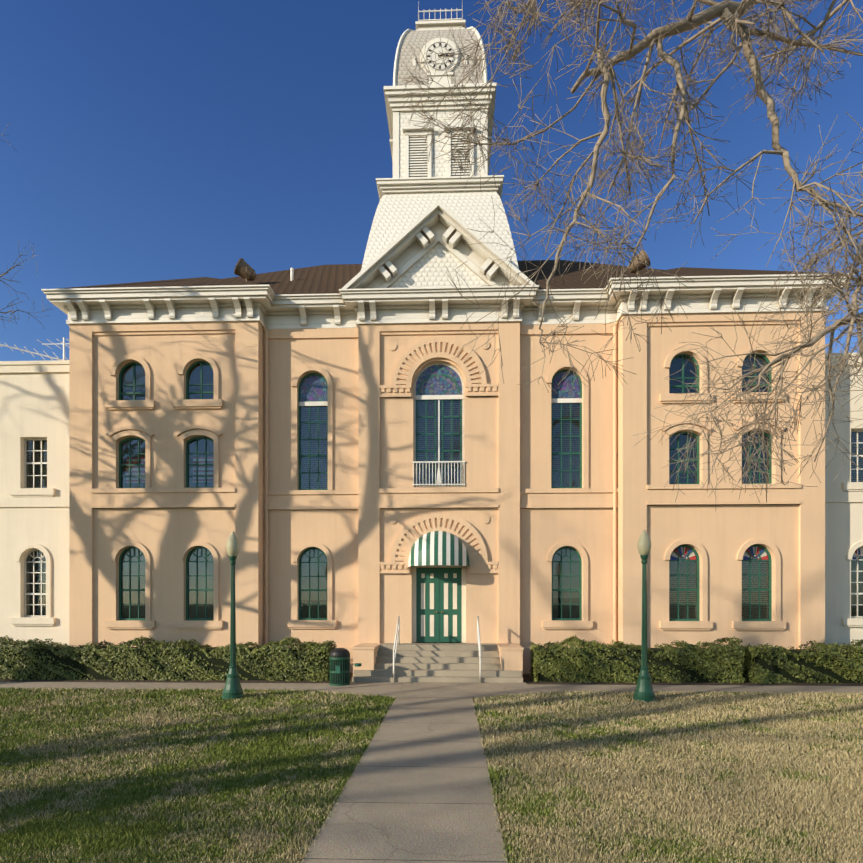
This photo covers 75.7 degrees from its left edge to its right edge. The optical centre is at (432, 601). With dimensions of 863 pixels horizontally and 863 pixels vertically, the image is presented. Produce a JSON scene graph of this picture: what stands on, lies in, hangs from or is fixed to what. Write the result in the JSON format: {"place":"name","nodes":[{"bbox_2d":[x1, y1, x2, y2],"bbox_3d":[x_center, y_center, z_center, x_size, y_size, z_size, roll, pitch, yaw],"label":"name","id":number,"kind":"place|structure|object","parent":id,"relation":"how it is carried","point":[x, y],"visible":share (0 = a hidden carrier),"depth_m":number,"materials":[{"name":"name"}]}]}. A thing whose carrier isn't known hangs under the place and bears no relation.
{"place":"outdoors","nodes":[
{"label":"outdoors","id":0,"kind":"place"},
{"bbox_2d":[0,673,862,862],"bbox_3d":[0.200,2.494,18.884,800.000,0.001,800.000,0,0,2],"label":"lawn","id":1,"kind":"structure","parent":0,"point":[551,726],"depth_m":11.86,"materials":[{"name":"green plant"}]},
{"bbox_2d":[0,373,68,646],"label":"wall","id":2,"kind":"structure","parent":1,"relation":"on","point":[34,405],"depth_m":20.29,"materials":[{"name":"beige paint"}]},
{"bbox_2d":[0,337,68,359],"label":"tv antenna","id":3,"kind":"object","parent":2,"relation":"on","point":[37,353],"visible":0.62,"depth_m":22.16,"materials":[{"name":"metal"}]},
{"bbox_2d":[94,323,263,646],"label":"wing wall","id":4,"kind":"structure","parent":1,"relation":"on","point":[164,536],"depth_m":19.32,"materials":[{"name":"paint"}]},
{"bbox_2d":[221,531,243,699],"bbox_3d":[-5.159,0.329,14.345,0.560,4.330,0.560,0,0,2],"label":"lamp post","id":5,"kind":"object","parent":1,"relation":"on","point":[232,689],"visible":1,"depth_m":14.28,"materials":[{"name":"green metal"}]},
{"bbox_2d":[0,682,862,862],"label":"sidewalks","id":6,"kind":"structure","parent":1,"relation":"on","point":[418,790],"depth_m":7.87,"materials":[{"name":"concrete"}]},
{"bbox_2d":[329,648,361,685],"bbox_3d":[-2.624,1.934,16.459,0.934,1.120,0.619,0,0,29],"label":"trash can","id":7,"kind":"object","parent":6,"relation":"on","point":[339,658],"visible":0.98,"depth_m":16.30,"materials":[{"name":"green plastic"}]},
{"bbox_2d":[0,674,862,685],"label":"mulch bed","id":8,"kind":"object","parent":1,"relation":"on","point":[527,679],"depth_m":17.06,"materials":[{"name":"brown soil"}]},
{"bbox_2d":[0,635,336,681],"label":"hedge","id":9,"kind":"object","parent":8,"relation":"on","point":[179,660],"visible":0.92,"depth_m":17.57,"materials":[{"name":"green plant"}]},
{"bbox_2d":[530,635,744,682],"bbox_3d":[6.333,1.779,17.473,6.357,1.452,1.368,0,0,2],"label":"hedge","id":10,"kind":"object","parent":8,"relation":"on","point":[596,661],"visible":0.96,"depth_m":17.07,"materials":[{"name":"green plant"}]},
{"bbox_2d":[735,639,862,683],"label":"hedge","id":11,"kind":"object","parent":8,"relation":"on","point":[833,663],"visible":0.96,"depth_m":16.92,"materials":[{"name":"green plant"}]},
{"bbox_2d":[352,643,523,682],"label":"entrance steps","id":12,"kind":"structure","parent":1,"relation":"on","point":[446,662],"depth_m":17.56,"materials":[{"name":"grey concrete"}]},
{"bbox_2d":[393,616,480,682],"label":"handrails","id":13,"kind":"object","parent":12,"relation":"on","point":[397,637],"visible":0.96,"depth_m":17.49,"materials":[{"name":"white metal"}]},
{"bbox_2d":[264,334,616,647],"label":"wall","id":14,"kind":"structure","parent":1,"relation":"on","point":[543,531],"depth_m":19.41,"materials":[{"name":"paint"}]},
{"bbox_2d":[0,201,862,672],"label":"courthouse trim","id":15,"kind":"structure","parent":14,"relation":"attached to","point":[400,283],"depth_m":19.16,"materials":[{"name":"paint"}]},
{"bbox_2d":[408,531,468,566],"bbox_3d":[0.197,-1.836,18.819,2.160,1.260,0.950,0,0,2],"label":"awning","id":16,"kind":"object","parent":15,"relation":"attached to","point":[438,548],"visible":0.96,"depth_m":18.57,"materials":[{"name":"fabric"}]},
{"bbox_2d":[55,260,826,294],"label":"roofs","id":17,"kind":"structure","parent":15,"relation":"on","point":[327,279],"depth_m":21.11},
{"bbox_2d":[234,258,255,281],"bbox_3d":[-7.136,-12.204,21.102,0.810,1.596,0.729,0,0,2],"label":"roof ornament","id":18,"kind":"object","parent":17,"relation":"on","point":[244,269],"visible":0.94,"depth_m":20.95,"materials":[{"name":"stone"}]},
{"bbox_2d":[290,268,293,280],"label":"roof vent pipes","id":19,"kind":"object","parent":17,"relation":"on","point":[291,274],"visible":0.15,"depth_m":22.04,"materials":[{"name":"white metal"}]},
{"bbox_2d":[361,0,518,269],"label":"clock tower","id":20,"kind":"structure","parent":17,"relation":"on","point":[413,189],"depth_m":21.29,"materials":[{"name":"white paint"}]},
{"bbox_2d":[628,250,650,272],"bbox_3d":[7.669,-12.204,20.596,0.810,1.596,0.729,0,0,2],"label":"roof ornament","id":21,"kind":"object","parent":17,"relation":"on","point":[641,266],"visible":0.62,"depth_m":20.45,"materials":[{"name":"brown stone"}]},
{"bbox_2d":[380,334,497,642],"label":"wall","id":22,"kind":"structure","parent":14,"relation":"on","point":[480,441],"depth_m":19.34,"materials":[{"name":"paint"}]},
{"bbox_2d":[412,565,465,642],"bbox_3d":[0.224,-0.456,19.602,1.900,3.800,0.143,0,0,2],"label":"entrance door","id":23,"kind":"structure","parent":22,"relation":"in","point":[438,603],"depth_m":19.61,"materials":[{"name":"green wood"}]},
{"bbox_2d":[24,354,862,620],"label":"windows","id":24,"kind":"structure","parent":14,"relation":"attached to","point":[438,411],"depth_m":19.54,"materials":[{"name":"glass"}]},
{"bbox_2d":[400,0,862,510],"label":"tree","id":25,"kind":"object","parent":1,"relation":"on","point":[730,13],"visible":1,"depth_m":7.74,"materials":[{"name":"brown plant"}]},
{"bbox_2d":[633,529,655,702],"bbox_3d":[5.335,0.329,13.986,0.560,4.330,0.560,0,0,2],"label":"lamp post","id":26,"kind":"object","parent":1,"relation":"on","point":[644,691],"visible":1,"depth_m":13.92,"materials":[{"name":"green metal"}]},
{"bbox_2d":[617,317,798,648],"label":"wing wall","id":27,"kind":"structure","parent":1,"relation":"on","point":[722,534],"depth_m":18.66,"materials":[{"name":"paint"}]},
{"bbox_2d":[825,365,862,648],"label":"wall","id":28,"kind":"structure","parent":1,"relation":"on","point":[843,527],"depth_m":19.31,"materials":[{"name":"beige paint"}]},
{"bbox_2d":[0,0,862,360],"label":"sky","id":29,"kind":"structure","parent":0,"point":[148,140],"materials":[{"name":"blue"}]},
{"bbox_3d":[-22.601,-7.852,12.560,22.530,21.291,9.265,0,0,2],"label":"tree","id":30,"kind":"object","parent":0,"visible":0},
{"bbox_2d":[0,240,52,327],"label":"tree branches","id":31,"kind":"object","parent":30,"relation":"attached to","point":[19,292],"visible":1,"depth_m":15.32,"materials":[{"name":"brown plant"}]}
]}

